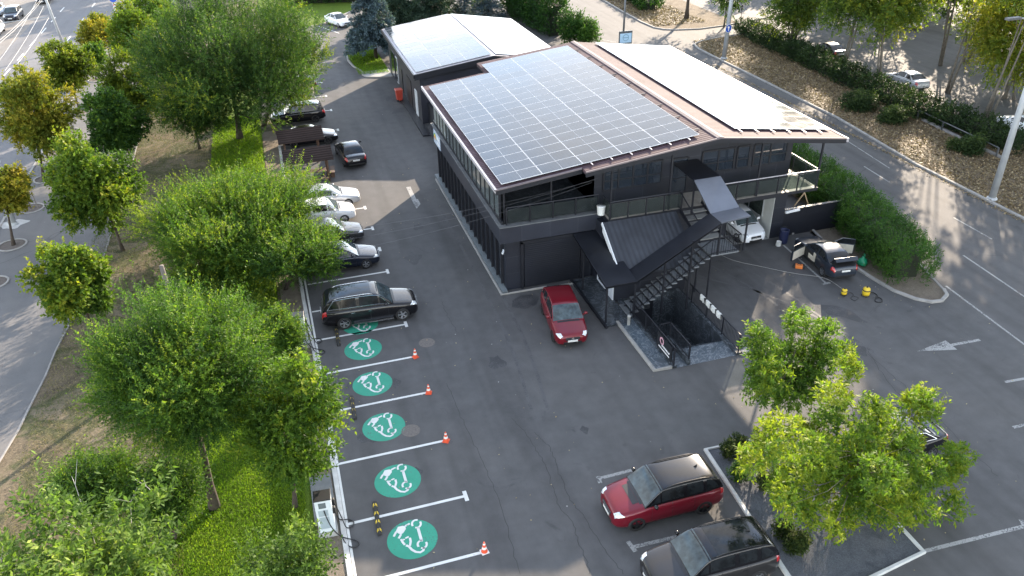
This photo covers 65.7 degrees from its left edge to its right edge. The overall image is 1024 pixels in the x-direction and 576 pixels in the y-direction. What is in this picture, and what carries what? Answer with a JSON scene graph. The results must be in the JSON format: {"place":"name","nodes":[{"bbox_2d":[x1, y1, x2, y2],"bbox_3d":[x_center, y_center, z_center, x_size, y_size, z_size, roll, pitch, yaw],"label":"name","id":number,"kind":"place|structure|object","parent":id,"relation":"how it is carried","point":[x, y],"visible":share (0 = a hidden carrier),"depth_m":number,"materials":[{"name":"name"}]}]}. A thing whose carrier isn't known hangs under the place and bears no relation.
{"place":"outdoors","nodes":[
{"label":"outdoors","id":0,"kind":"place"},
{"bbox_2d":[0,0,174,456],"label":"pavement","id":1,"kind":"structure","parent":0,"point":[29,338],"depth_m":44.10,"materials":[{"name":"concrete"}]},
{"bbox_2d":[0,160,35,245],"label":"maple tree","id":2,"kind":"object","parent":1,"relation":"on","point":[15,188],"visible":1,"depth_m":49.51,"materials":[{"name":"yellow plant"}]},
{"bbox_2d":[0,56,84,178],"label":"maple tree","id":3,"kind":"object","parent":1,"relation":"on","point":[26,95],"visible":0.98,"depth_m":57.70,"materials":[{"name":"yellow plant"}]},
{"bbox_2d":[33,35,98,106],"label":"maple tree","id":4,"kind":"object","parent":1,"relation":"on","point":[73,63],"visible":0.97,"depth_m":71.69,"materials":[{"name":"green plant"}]},
{"bbox_2d":[73,15,112,48],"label":"maple tree","id":5,"kind":"object","parent":1,"relation":"on","point":[90,30],"visible":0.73,"depth_m":85.76,"materials":[{"name":"yellow plant"}]},
{"bbox_2d":[159,32,320,575],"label":"lawn","id":6,"kind":"structure","parent":0,"point":[309,504],"depth_m":31.50,"materials":[{"name":"plant"}]},
{"bbox_2d":[0,450,181,575],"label":"foreground shrub","id":7,"kind":"object","parent":6,"relation":"on","point":[114,555],"visible":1,"depth_m":20.57,"materials":[{"name":"green plant"}]},
{"bbox_2d":[100,439,216,544],"bbox_3d":[-12.873,7.586,29.005,3.483,4.690,3.791,6,32,11],"label":"shrub","id":8,"kind":"object","parent":6,"relation":"on","point":[184,497],"visible":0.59,"depth_m":28.71,"materials":[{"name":"green plant"}]},
{"bbox_2d":[64,259,289,511],"bbox_3d":[-11.478,3.661,29.164,7.529,11.317,7.735,21,37,32],"label":"elm tree","id":9,"kind":"object","parent":6,"relation":"on","point":[189,378],"visible":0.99,"depth_m":26.83,"materials":[{"name":"green plant"}]},
{"bbox_2d":[133,247,285,331],"bbox_3d":[-17.174,-0.698,44.851,8.446,2.813,7.199,-10,32,-14],"label":"tree","id":10,"kind":"object","parent":6,"relation":"on","point":[239,278],"visible":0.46,"depth_m":44.66,"materials":[{"name":"green plant"}]},
{"bbox_2d":[111,145,335,282],"bbox_3d":[-17.145,-4.571,48.055,13.007,6.291,13.101,-10,32,-14],"label":"elm tree","id":11,"kind":"object","parent":6,"relation":"on","point":[187,231],"visible":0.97,"depth_m":46.44,"materials":[{"name":"green plant"}]},
{"bbox_2d":[198,277,285,341],"bbox_3d":[-15.071,1.066,42.139,6.261,2.495,5.058,-10,32,-14],"label":"shrub","id":12,"kind":"object","parent":6,"relation":"on","point":[259,303],"visible":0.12,"depth_m":42.69,"materials":[{"name":"green plant"}]},
{"bbox_2d":[249,298,313,363],"bbox_3d":[-11.449,2.023,39.604,2.977,3.299,3.471,-21,36,-30],"label":"shrub","id":13,"kind":"object","parent":6,"relation":"on","point":[292,331],"visible":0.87,"depth_m":39.11,"materials":[{"name":"green plant"}]},
{"bbox_2d":[229,505,346,575],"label":"shrub","id":14,"kind":"object","parent":6,"relation":"on","point":[299,555],"visible":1,"depth_m":23.67,"materials":[{"name":"green plant"}]},
{"bbox_2d":[226,338,356,508],"bbox_3d":[-8.221,5.291,29.603,4.814,7.940,4.564,-10,32,-14],"label":"ash tree","id":15,"kind":"object","parent":6,"relation":"on","point":[283,434],"visible":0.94,"depth_m":28.46,"materials":[{"name":"green plant"}]},
{"bbox_2d":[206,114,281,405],"bbox_3d":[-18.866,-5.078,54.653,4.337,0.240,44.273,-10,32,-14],"label":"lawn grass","id":16,"kind":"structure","parent":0,"point":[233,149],"depth_m":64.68,"materials":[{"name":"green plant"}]},
{"bbox_2d":[258,0,353,30],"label":"lawn","id":17,"kind":"structure","parent":0,"point":[323,9],"depth_m":113.03,"materials":[{"name":"plant"}]},
{"bbox_2d":[345,45,388,74],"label":"lawn","id":18,"kind":"structure","parent":0,"point":[349,58],"depth_m":88.34,"materials":[{"name":"plant"}]},
{"bbox_2d":[343,0,394,57],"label":"spruce","id":19,"kind":"object","parent":18,"relation":"on","point":[370,22],"visible":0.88,"depth_m":86.30,"materials":[{"name":"green plant"}]},
{"bbox_2d":[0,0,1018,574],"bbox_3d":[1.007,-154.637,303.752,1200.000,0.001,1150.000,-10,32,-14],"label":"ground","id":20,"kind":"structure","parent":0,"point":[10,464],"depth_m":39.29,"materials":[{"name":"brown soil"}]},
{"bbox_2d":[0,0,53,55],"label":"boulevard","id":21,"kind":"object","parent":20,"relation":"on","point":[27,6],"depth_m":110.05,"materials":[{"name":"grey asphalt"}]},
{"bbox_2d":[0,0,123,221],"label":"boulevard","id":22,"kind":"object","parent":20,"relation":"on","point":[71,14],"depth_m":101.09,"materials":[{"name":"grey asphalt"}]},
{"bbox_2d":[15,236,118,346],"bbox_3d":[-21.975,0.237,39.777,4.169,6.666,5.111,-10,32,-14],"label":"maple tree","id":23,"kind":"object","parent":20,"relation":"on","point":[78,279],"visible":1,"depth_m":38.20,"materials":[{"name":"green plant"}]},
{"bbox_2d":[30,430,147,540],"bbox_3d":[-15.058,7.564,29.025,3.929,4.797,3.962,-23,37,-32],"label":"shrub","id":24,"kind":"object","parent":20,"relation":"on","point":[105,464],"visible":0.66,"depth_m":28.38,"materials":[{"name":"green plant"}]},
{"bbox_2d":[36,125,149,251],"bbox_3d":[-25.377,-6.071,48.270,6.245,8.891,6.564,-10,32,-14],"label":"maple tree","id":25,"kind":"object","parent":20,"relation":"on","point":[84,179],"visible":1,"depth_m":46.88,"materials":[{"name":"green plant"}]},
{"bbox_2d":[0,113,209,575],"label":"dry grass","id":26,"kind":"structure","parent":20,"relation":"on","point":[21,468],"depth_m":40.04,"materials":[{"name":"brown plant"}]},
{"bbox_2d":[77,79,154,180],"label":"maple tree","id":27,"kind":"object","parent":20,"relation":"on","point":[113,121],"visible":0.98,"depth_m":57.30,"materials":[{"name":"green plant"}]},
{"bbox_2d":[92,43,160,131],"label":"maple tree","id":28,"kind":"object","parent":20,"relation":"on","point":[116,79],"visible":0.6,"depth_m":66.28,"materials":[{"name":"green plant"}]},
{"bbox_2d":[101,0,158,63],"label":"maple tree","id":29,"kind":"object","parent":20,"relation":"on","point":[127,17],"visible":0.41,"depth_m":71.48,"materials":[{"name":"green plant"}]},
{"bbox_2d":[129,0,180,32],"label":"maple tree","id":30,"kind":"object","parent":20,"relation":"on","point":[145,5],"visible":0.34,"depth_m":80.54,"materials":[{"name":"green plant"}]},
{"bbox_2d":[148,74,236,148],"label":"elm tree","id":31,"kind":"object","parent":20,"relation":"on","point":[198,124],"visible":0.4,"depth_m":63.78,"materials":[{"name":"green plant"}]},
{"bbox_2d":[117,0,336,139],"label":"elm tree","id":32,"kind":"object","parent":20,"relation":"on","point":[168,61],"visible":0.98,"depth_m":61.56,"materials":[{"name":"green plant"}]},
{"bbox_2d":[251,18,334,126],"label":"elm tree","id":33,"kind":"object","parent":20,"relation":"on","point":[314,54],"visible":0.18,"depth_m":68.74,"materials":[{"name":"green plant"}]},
{"bbox_2d":[262,131,346,575],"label":"gravel strip","id":34,"kind":"object","parent":20,"relation":"on","point":[270,145],"visible":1,"depth_m":45.09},
{"bbox_2d":[233,202,351,294],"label":"elm tree","id":35,"kind":"object","parent":34,"relation":"on","point":[307,248],"visible":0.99,"depth_m":44.22,"materials":[{"name":"green plant"}]},
{"bbox_2d":[261,0,1023,575],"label":"parking lot","id":36,"kind":"structure","parent":20,"relation":"on","point":[619,398],"depth_m":37.35,"materials":[{"name":"grey asphalt"}]},
{"bbox_2d":[270,99,325,125],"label":"parked suv","id":37,"kind":"object","parent":36,"relation":"on","point":[309,111],"visible":0.73,"depth_m":70.52,"materials":[{"name":"black paint"}]},
{"bbox_2d":[276,125,323,162],"bbox_3d":[-16.687,-11.390,62.770,3.500,2.650,2.500,-11,32,-16],"label":"picnic shelter","id":38,"kind":"object","parent":36,"relation":"on","point":[298,135],"visible":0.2,"depth_m":61.74,"materials":[{"name":"brown wood"}]},
{"bbox_2d":[282,144,333,182],"bbox_3d":[-15.135,-9.215,59.082,3.500,2.650,2.500,-11,32,-16],"label":"picnic shelter","id":39,"kind":"object","parent":36,"relation":"on","point":[321,153],"visible":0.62,"depth_m":58.17,"materials":[{"name":"brown wood"}]},
{"bbox_2d":[278,145,352,575],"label":"kerb","id":40,"kind":"structure","parent":36,"relation":"on","point":[342,525],"depth_m":32.51,"materials":[{"name":"white concrete"}]},
{"bbox_2d":[298,197,355,224],"bbox_3d":[-12.781,-5.215,53.423,4.348,1.524,2.124,-10,32,-14],"label":"parked hatchback","id":41,"kind":"object","parent":36,"relation":"on","point":[343,211],"visible":0.53,"depth_m":53.04,"materials":[{"name":"white paint"}]},
{"bbox_2d":[302,183,360,203],"bbox_3d":[-13.112,-6.481,55.610,4.798,1.460,2.179,-10,32,-14],"label":"parked sedan","id":42,"kind":"object","parent":36,"relation":"on","point":[346,194],"visible":0.51,"depth_m":55.36,"materials":[{"name":"silver metal"}]},
{"bbox_2d":[307,217,363,242],"bbox_3d":[-11.846,-3.655,50.847,4.548,1.460,2.143,-10,32,-14],"label":"parked sedan","id":43,"kind":"object","parent":36,"relation":"on","point":[356,233],"visible":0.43,"depth_m":50.70,"materials":[{"name":"grey paint"}]},
{"bbox_2d":[313,488,359,547],"bbox_3d":[-6.606,8.624,29.726,1.477,1.900,1.508,-8,32,-11],"label":"charging station","id":44,"kind":"object","parent":36,"relation":"on","point":[324,503],"visible":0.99,"depth_m":29.71,"materials":[{"name":"metal"}]},
{"bbox_2d":[304,240,379,274],"bbox_3d":[-10.412,-1.982,48.001,4.648,1.460,2.161,-10,32,-14],"label":"parked sedan","id":45,"kind":"object","parent":36,"relation":"on","point":[367,256],"visible":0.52,"depth_m":47.72,"materials":[{"name":"blue paint"}]},
{"bbox_2d":[334,140,366,166],"bbox_3d":[-12.875,-10.973,63.095,2.198,1.460,4.798,-12,33,-18],"label":"moving sedan","id":46,"kind":"object","parent":36,"relation":"on","point":[351,153],"visible":1,"depth_m":61.65,"materials":[{"name":"black paint"}]},
{"bbox_2d":[344,339,381,359],"bbox_3d":[-7.648,3.136,40.766,1.910,0.001,1.910,-10,32,-14],"label":"road marking","id":47,"kind":"object","parent":36,"relation":"on","point":[375,346],"visible":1,"depth_m":40.72,"materials":[{"name":"green paint"}]},
{"bbox_2d":[320,281,417,328],"bbox_3d":[-7.768,0.723,42.968,5.168,1.892,2.308,-9,32,-12],"label":"parked suv","id":48,"kind":"object","parent":36,"relation":"on","point":[346,306],"visible":1,"depth_m":42.25,"materials":[{"name":"black paint"}]},
{"bbox_2d":[352,372,391,395],"bbox_3d":[-6.732,4.611,38.270,1.910,0.001,1.910,-10,32,-14],"label":"road marking","id":49,"kind":"object","parent":36,"relation":"on","point":[385,379],"visible":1,"depth_m":38.22,"materials":[{"name":"green paint"}]},
{"bbox_2d":[362,413,404,440],"bbox_3d":[-5.743,6.220,35.549,1.910,0.001,1.910,-10,32,-14],"label":"road marking","id":50,"kind":"object","parent":36,"relation":"on","point":[372,433],"visible":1,"depth_m":35.51,"materials":[{"name":"green paint"}]},
{"bbox_2d":[303,26,480,575],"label":"parking lines","id":51,"kind":"object","parent":36,"relation":"on","point":[465,496],"visible":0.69,"depth_m":33.72,"materials":[{"name":"white paint"}]},
{"bbox_2d":[374,464,420,497],"bbox_3d":[-4.704,7.928,32.660,1.910,0.001,1.910,-10,32,-14],"label":"road marking","id":52,"kind":"object","parent":36,"relation":"on","point":[384,488],"visible":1,"depth_m":32.61,"materials":[{"name":"green paint"}]},
{"bbox_2d":[382,0,426,28],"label":"spruce","id":53,"kind":"object","parent":36,"relation":"on","point":[408,10],"visible":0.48,"depth_m":95.14,"materials":[{"name":"green plant"}]},
{"bbox_2d":[387,520,437,558],"bbox_3d":[-3.768,9.493,30.013,1.910,0.001,1.910,-10,32,-14],"label":"road marking","id":54,"kind":"object","parent":36,"relation":"on","point":[398,548],"visible":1,"depth_m":29.97,"materials":[{"name":"green paint"}]},
{"bbox_2d":[413,0,452,20],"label":"spruce","id":55,"kind":"object","parent":36,"relation":"on","point":[438,7],"visible":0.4,"depth_m":98.73,"materials":[{"name":"green plant"}]},
{"bbox_2d":[381,14,549,136],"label":"annex building","id":56,"kind":"structure","parent":36,"relation":"on","point":[435,49],"depth_m":73.99,"materials":[{"name":"paint"}]},
{"bbox_2d":[470,0,506,17],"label":"spruce","id":57,"kind":"object","parent":36,"relation":"on","point":[486,7],"visible":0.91,"depth_m":104.49,"materials":[{"name":"green plant"}]},
{"bbox_2d":[498,0,572,36],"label":"tall hedge","id":58,"kind":"object","parent":36,"relation":"on","point":[539,15],"visible":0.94,"depth_m":96.88,"materials":[{"name":"green plant"}]},
{"bbox_2d":[540,284,587,343],"bbox_3d":[2.722,1.283,41.889,2.179,1.633,4.412,-6,31,-8],"label":"parked crossover","id":59,"kind":"object","parent":36,"relation":"on","point":[561,311],"visible":1,"depth_m":40.98,"materials":[{"name":"red paint"}]},
{"bbox_2d":[552,5,586,42],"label":"shrub","id":60,"kind":"object","parent":36,"relation":"on","point":[568,23],"visible":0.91,"depth_m":91.64,"materials":[{"name":"green plant"}]},
{"bbox_2d":[570,276,630,328],"bbox_3d":[4.890,0.685,44.238,1.520,0.160,5.300,-10,32,-14],"label":"entrance porch","id":61,"kind":"object","parent":36,"relation":"on","point":[593,293],"visible":0.96,"depth_m":44.00,"materials":[{"name":"stone"}]},
{"bbox_2d":[346,95,917,557],"bbox_3d":[0.404,-5.148,54.286,27.169,0.001,59.283,-10,32,-14],"label":"damp stain","id":62,"kind":"object","parent":36,"relation":"on","point":[524,301],"visible":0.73,"depth_m":43.03,"materials":[{"name":"grey asphalt"}]},
{"bbox_2d":[421,41,848,301],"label":"office building","id":63,"kind":"structure","parent":36,"relation":"on","point":[619,122],"depth_m":46.55,"materials":[{"name":"concrete"}]},
{"bbox_2d":[602,159,663,191],"bbox_3d":[6.890,-6.401,45.149,3.690,1.500,0.068,-10,32,-14],"label":"window","id":64,"kind":"structure","parent":63,"relation":"in","point":[651,172],"depth_m":45.20,"materials":[{"name":"glass"}]},
{"bbox_2d":[573,159,750,322],"bbox_3d":[7.839,-2.740,44.015,8.050,6.150,5.857,-10,32,-14],"label":"stair canopy","id":65,"kind":"object","parent":63,"relation":"attached to","point":[718,199],"visible":0.98,"depth_m":42.29,"materials":[{"name":"metal"}]},
{"bbox_2d":[701,146,736,171],"bbox_3d":[12.049,-7.449,46.362,2.190,1.450,0.068,-10,32,-14],"label":"window","id":66,"kind":"structure","parent":63,"relation":"in","point":[722,159],"depth_m":46.33,"materials":[{"name":"glass"}]},
{"bbox_2d":[751,143,788,166],"bbox_3d":[15.372,-8.027,47.201,2.340,1.450,0.068,-10,32,-14],"label":"window","id":67,"kind":"structure","parent":63,"relation":"in","point":[773,153],"depth_m":47.24,"materials":[{"name":"glass"}]},
{"bbox_2d":[601,454,723,530],"bbox_3d":[5.818,7.790,30.778,4.648,1.775,2.271,-10,32,-14],"label":"parked suv","id":68,"kind":"object","parent":36,"relation":"on","point":[641,497],"visible":1,"depth_m":30.22,"materials":[{"name":"red paint"}]},
{"bbox_2d":[441,211,883,409],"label":"tyre track","id":69,"kind":"structure","parent":36,"relation":"on","point":[526,344],"depth_m":43.30,"materials":[{"name":"rubber"}]},
{"bbox_2d":[619,190,741,315],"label":"external staircase","id":70,"kind":"structure","parent":36,"relation":"on","point":[710,247],"depth_m":42.97,"materials":[{"name":"black metal"}]},
{"bbox_2d":[616,288,748,371],"bbox_3d":[8.466,2.877,42.480,5.300,2.490,6.820,-10,32,-14],"label":"basement entrance","id":71,"kind":"object","parent":36,"relation":"in","point":[706,339],"visible":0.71,"depth_m":42.09,"materials":[{"name":"stone"}]},
{"bbox_2d":[678,273,741,351],"bbox_3d":[10.366,1.144,42.172,0.060,1.020,6.610,-10,32,-14],"label":"bar railing","id":72,"kind":"object","parent":71,"relation":"on","point":[697,305],"visible":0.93,"depth_m":41.88,"materials":[{"name":"metal"}]},
{"bbox_2d":[640,516,779,575],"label":"parked suv","id":73,"kind":"object","parent":36,"relation":"on","point":[740,546],"visible":1,"depth_m":27.53,"materials":[{"name":"grey paint"}]},
{"bbox_2d":[406,187,1023,552],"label":"parking lines","id":74,"kind":"object","parent":36,"relation":"on","point":[945,345],"visible":0.82,"depth_m":32.58,"materials":[{"name":"paint"}]},
{"bbox_2d":[726,203,764,242],"bbox_3d":[14.490,-4.349,50.857,2.133,1.617,4.262,-11,32,-16],"label":"parked hatchback","id":75,"kind":"object","parent":36,"relation":"on","point":[755,231],"visible":0.38,"depth_m":49.70,"materials":[{"name":"white paint"}]},
{"bbox_2d":[736,301,859,430],"bbox_3d":[11.938,3.351,32.879,8.394,7.137,3.335,-23,37,-32],"label":"ash tree","id":76,"kind":"object","parent":36,"relation":"on","point":[777,372],"visible":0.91,"depth_m":31.52,"materials":[{"name":"green plant"}]},
{"bbox_2d":[782,192,841,234],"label":"boundary wall","id":77,"kind":"structure","parent":36,"relation":"on","point":[805,218],"depth_m":50.51,"materials":[{"name":"paint"}]},
{"bbox_2d":[708,434,919,575],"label":"planter bed","id":78,"kind":"object","parent":36,"relation":"on","point":[866,550],"visible":0.4,"depth_m":29.28,"materials":[{"name":"grey concrete"}]},
{"bbox_2d":[786,525,813,557],"bbox_3d":[10.481,9.247,28.922,0.985,1.036,1.049,4,31,8],"label":"ball shrub","id":79,"kind":"object","parent":78,"relation":"on","point":[802,538],"visible":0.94,"depth_m":28.76,"materials":[{"name":"green plant"}]},
{"bbox_2d":[732,345,981,546],"bbox_3d":[12.107,6.068,27.816,11.465,7.641,6.687,-10,32,-14],"label":"ash tree","id":80,"kind":"object","parent":78,"relation":"on","point":[875,490],"visible":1,"depth_m":27.08,"materials":[{"name":"green plant"}]},
{"bbox_2d":[704,431,925,575],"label":"kerb","id":81,"kind":"structure","parent":36,"relation":"on","point":[782,567],"depth_m":29.47,"materials":[{"name":"white concrete"}]},
{"bbox_2d":[790,236,857,277],"bbox_3d":[18.602,-2.109,47.096,3.682,1.483,4.527,11,33,20],"label":"parked coupe","id":82,"kind":"object","parent":36,"relation":"on","point":[835,259],"visible":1,"depth_m":46.25,"materials":[{"name":"black paint"}]},
{"bbox_2d":[791,193,943,299],"bbox_3d":[19.967,-7.658,57.648,4.806,0.001,33.532,-7,31,-9],"label":"hedge bed","id":83,"kind":"object","parent":36,"relation":"on","point":[916,287],"visible":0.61,"depth_m":45.63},
{"bbox_2d":[789,143,943,286],"bbox_3d":[20.543,-8.458,56.010,4.990,3.133,28.740,-7,31,-10],"label":"clipped hedge","id":84,"kind":"object","parent":83,"relation":"on","point":[887,246],"visible":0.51,"depth_m":48.35,"materials":[{"name":"green plant"}]},
{"bbox_2d":[792,229,948,303],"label":"kerb","id":85,"kind":"structure","parent":36,"relation":"on","point":[883,284],"depth_m":44.35,"materials":[{"name":"concrete"}]},
{"bbox_2d":[869,413,948,469],"bbox_3d":[15.872,6.352,33.104,4.648,1.460,2.161,-12,32,-17],"label":"parked sedan","id":86,"kind":"object","parent":36,"relation":"on","point":[934,438],"visible":0.21,"depth_m":32.83,"materials":[{"name":"black paint"}]},
{"bbox_2d":[696,35,1023,215],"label":"verge","id":87,"kind":"structure","parent":20,"relation":"on","point":[921,148],"depth_m":65.19,"materials":[{"name":"brown plant"}]},
{"bbox_2d":[752,0,825,44],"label":"poplar tree","id":88,"kind":"object","parent":87,"relation":"on","point":[786,9],"visible":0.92,"depth_m":85.32,"materials":[{"name":"green plant"}]},
{"bbox_2d":[810,0,885,58],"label":"poplar tree","id":89,"kind":"object","parent":87,"relation":"on","point":[832,8],"visible":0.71,"depth_m":77.03,"materials":[{"name":"green plant"}]},
{"bbox_2d":[693,34,1023,219],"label":"kerb","id":90,"kind":"structure","parent":87,"relation":"on","point":[898,153],"depth_m":65.14,"materials":[{"name":"concrete"}]},
{"bbox_2d":[834,86,882,112],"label":"shrub","id":91,"kind":"object","parent":87,"relation":"on","point":[856,100],"visible":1,"depth_m":70.62,"materials":[{"name":"green plant"}]},
{"bbox_2d":[694,34,1023,215],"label":"fallen leaves","id":92,"kind":"object","parent":87,"relation":"on","point":[827,105],"visible":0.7,"depth_m":67.19,"materials":[{"name":"brown plant"}]},
{"bbox_2d":[732,16,1023,154],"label":"wild hedge","id":93,"kind":"object","parent":87,"relation":"on","point":[847,72],"visible":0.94,"depth_m":72.81,"materials":[{"name":"green plant"}]},
{"bbox_2d":[873,101,919,125],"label":"shrub","id":94,"kind":"object","parent":87,"relation":"on","point":[893,114],"visible":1,"depth_m":67.42,"materials":[{"name":"green plant"}]},
{"bbox_2d":[843,0,951,82],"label":"poplar tree","id":95,"kind":"object","parent":87,"relation":"on","point":[893,12],"visible":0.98,"depth_m":72.71,"materials":[{"name":"green plant"}]},
{"bbox_2d":[944,131,990,157],"bbox_3d":[35.615,-11.447,61.712,3.258,1.869,3.073,-10,32,-14],"label":"shrub","id":96,"kind":"object","parent":87,"relation":"on","point":[970,144],"visible":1,"depth_m":61.34,"materials":[{"name":"green plant"}]},
{"bbox_2d":[986,16,1023,200],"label":"street pole","id":97,"kind":"object","parent":87,"relation":"on","point":[1004,157],"visible":1,"depth_m":52.51,"materials":[{"name":"grey metal"}]},
{"bbox_2d":[764,0,1023,86],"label":"parking lot","id":98,"kind":"structure","parent":20,"relation":"on","point":[928,41],"depth_m":91.60,"materials":[{"name":"grey asphalt"}]},
{"bbox_2d":[942,0,1017,63],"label":"poplar tree","id":99,"kind":"object","parent":20,"relation":"on","point":[965,4],"visible":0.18,"depth_m":81.45,"materials":[{"name":"green plant"}]},
{"bbox_2d":[953,0,1023,99],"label":"poplar tree","id":100,"kind":"object","parent":20,"relation":"on","point":[992,24],"visible":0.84,"depth_m":69.69,"materials":[{"name":"green plant"}]},
{"bbox_2d":[978,0,1023,120],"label":"poplar tree","id":101,"kind":"object","parent":20,"relation":"on","point":[988,109],"visible":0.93,"depth_m":65.22,"materials":[{"name":"green plant"}]},
{"bbox_2d":[554,0,1023,340],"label":"road","id":102,"kind":"structure","parent":0,"point":[932,204],"depth_m":54.10,"materials":[{"name":"grey asphalt"}]},
{"bbox_2d":[572,14,603,42],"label":"shrub","id":103,"kind":"object","parent":102,"relation":"on","point":[589,31],"visible":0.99,"depth_m":91.18,"materials":[{"name":"green plant"}]},
{"bbox_2d":[609,0,734,28],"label":"traffic island","id":104,"kind":"structure","parent":102,"relation":"on","point":[710,18],"depth_m":104.17,"materials":[{"name":"beige soil"}]},
{"bbox_2d":[605,0,704,25],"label":"fallen leaves","id":105,"kind":"object","parent":104,"relation":"on","point":[658,12],"visible":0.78,"depth_m":105.66,"materials":[{"name":"brown plant"}]},
{"bbox_2d":[683,0,1023,135],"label":"road","id":106,"kind":"structure","parent":0,"point":[896,58],"depth_m":83.45,"materials":[{"name":"grey asphalt"}]},
{"bbox_2d":[885,70,930,89],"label":"parked sedan","id":107,"kind":"object","parent":106,"relation":"on","point":[916,79],"visible":0.84,"depth_m":75.41,"materials":[{"name":"silver metal"}]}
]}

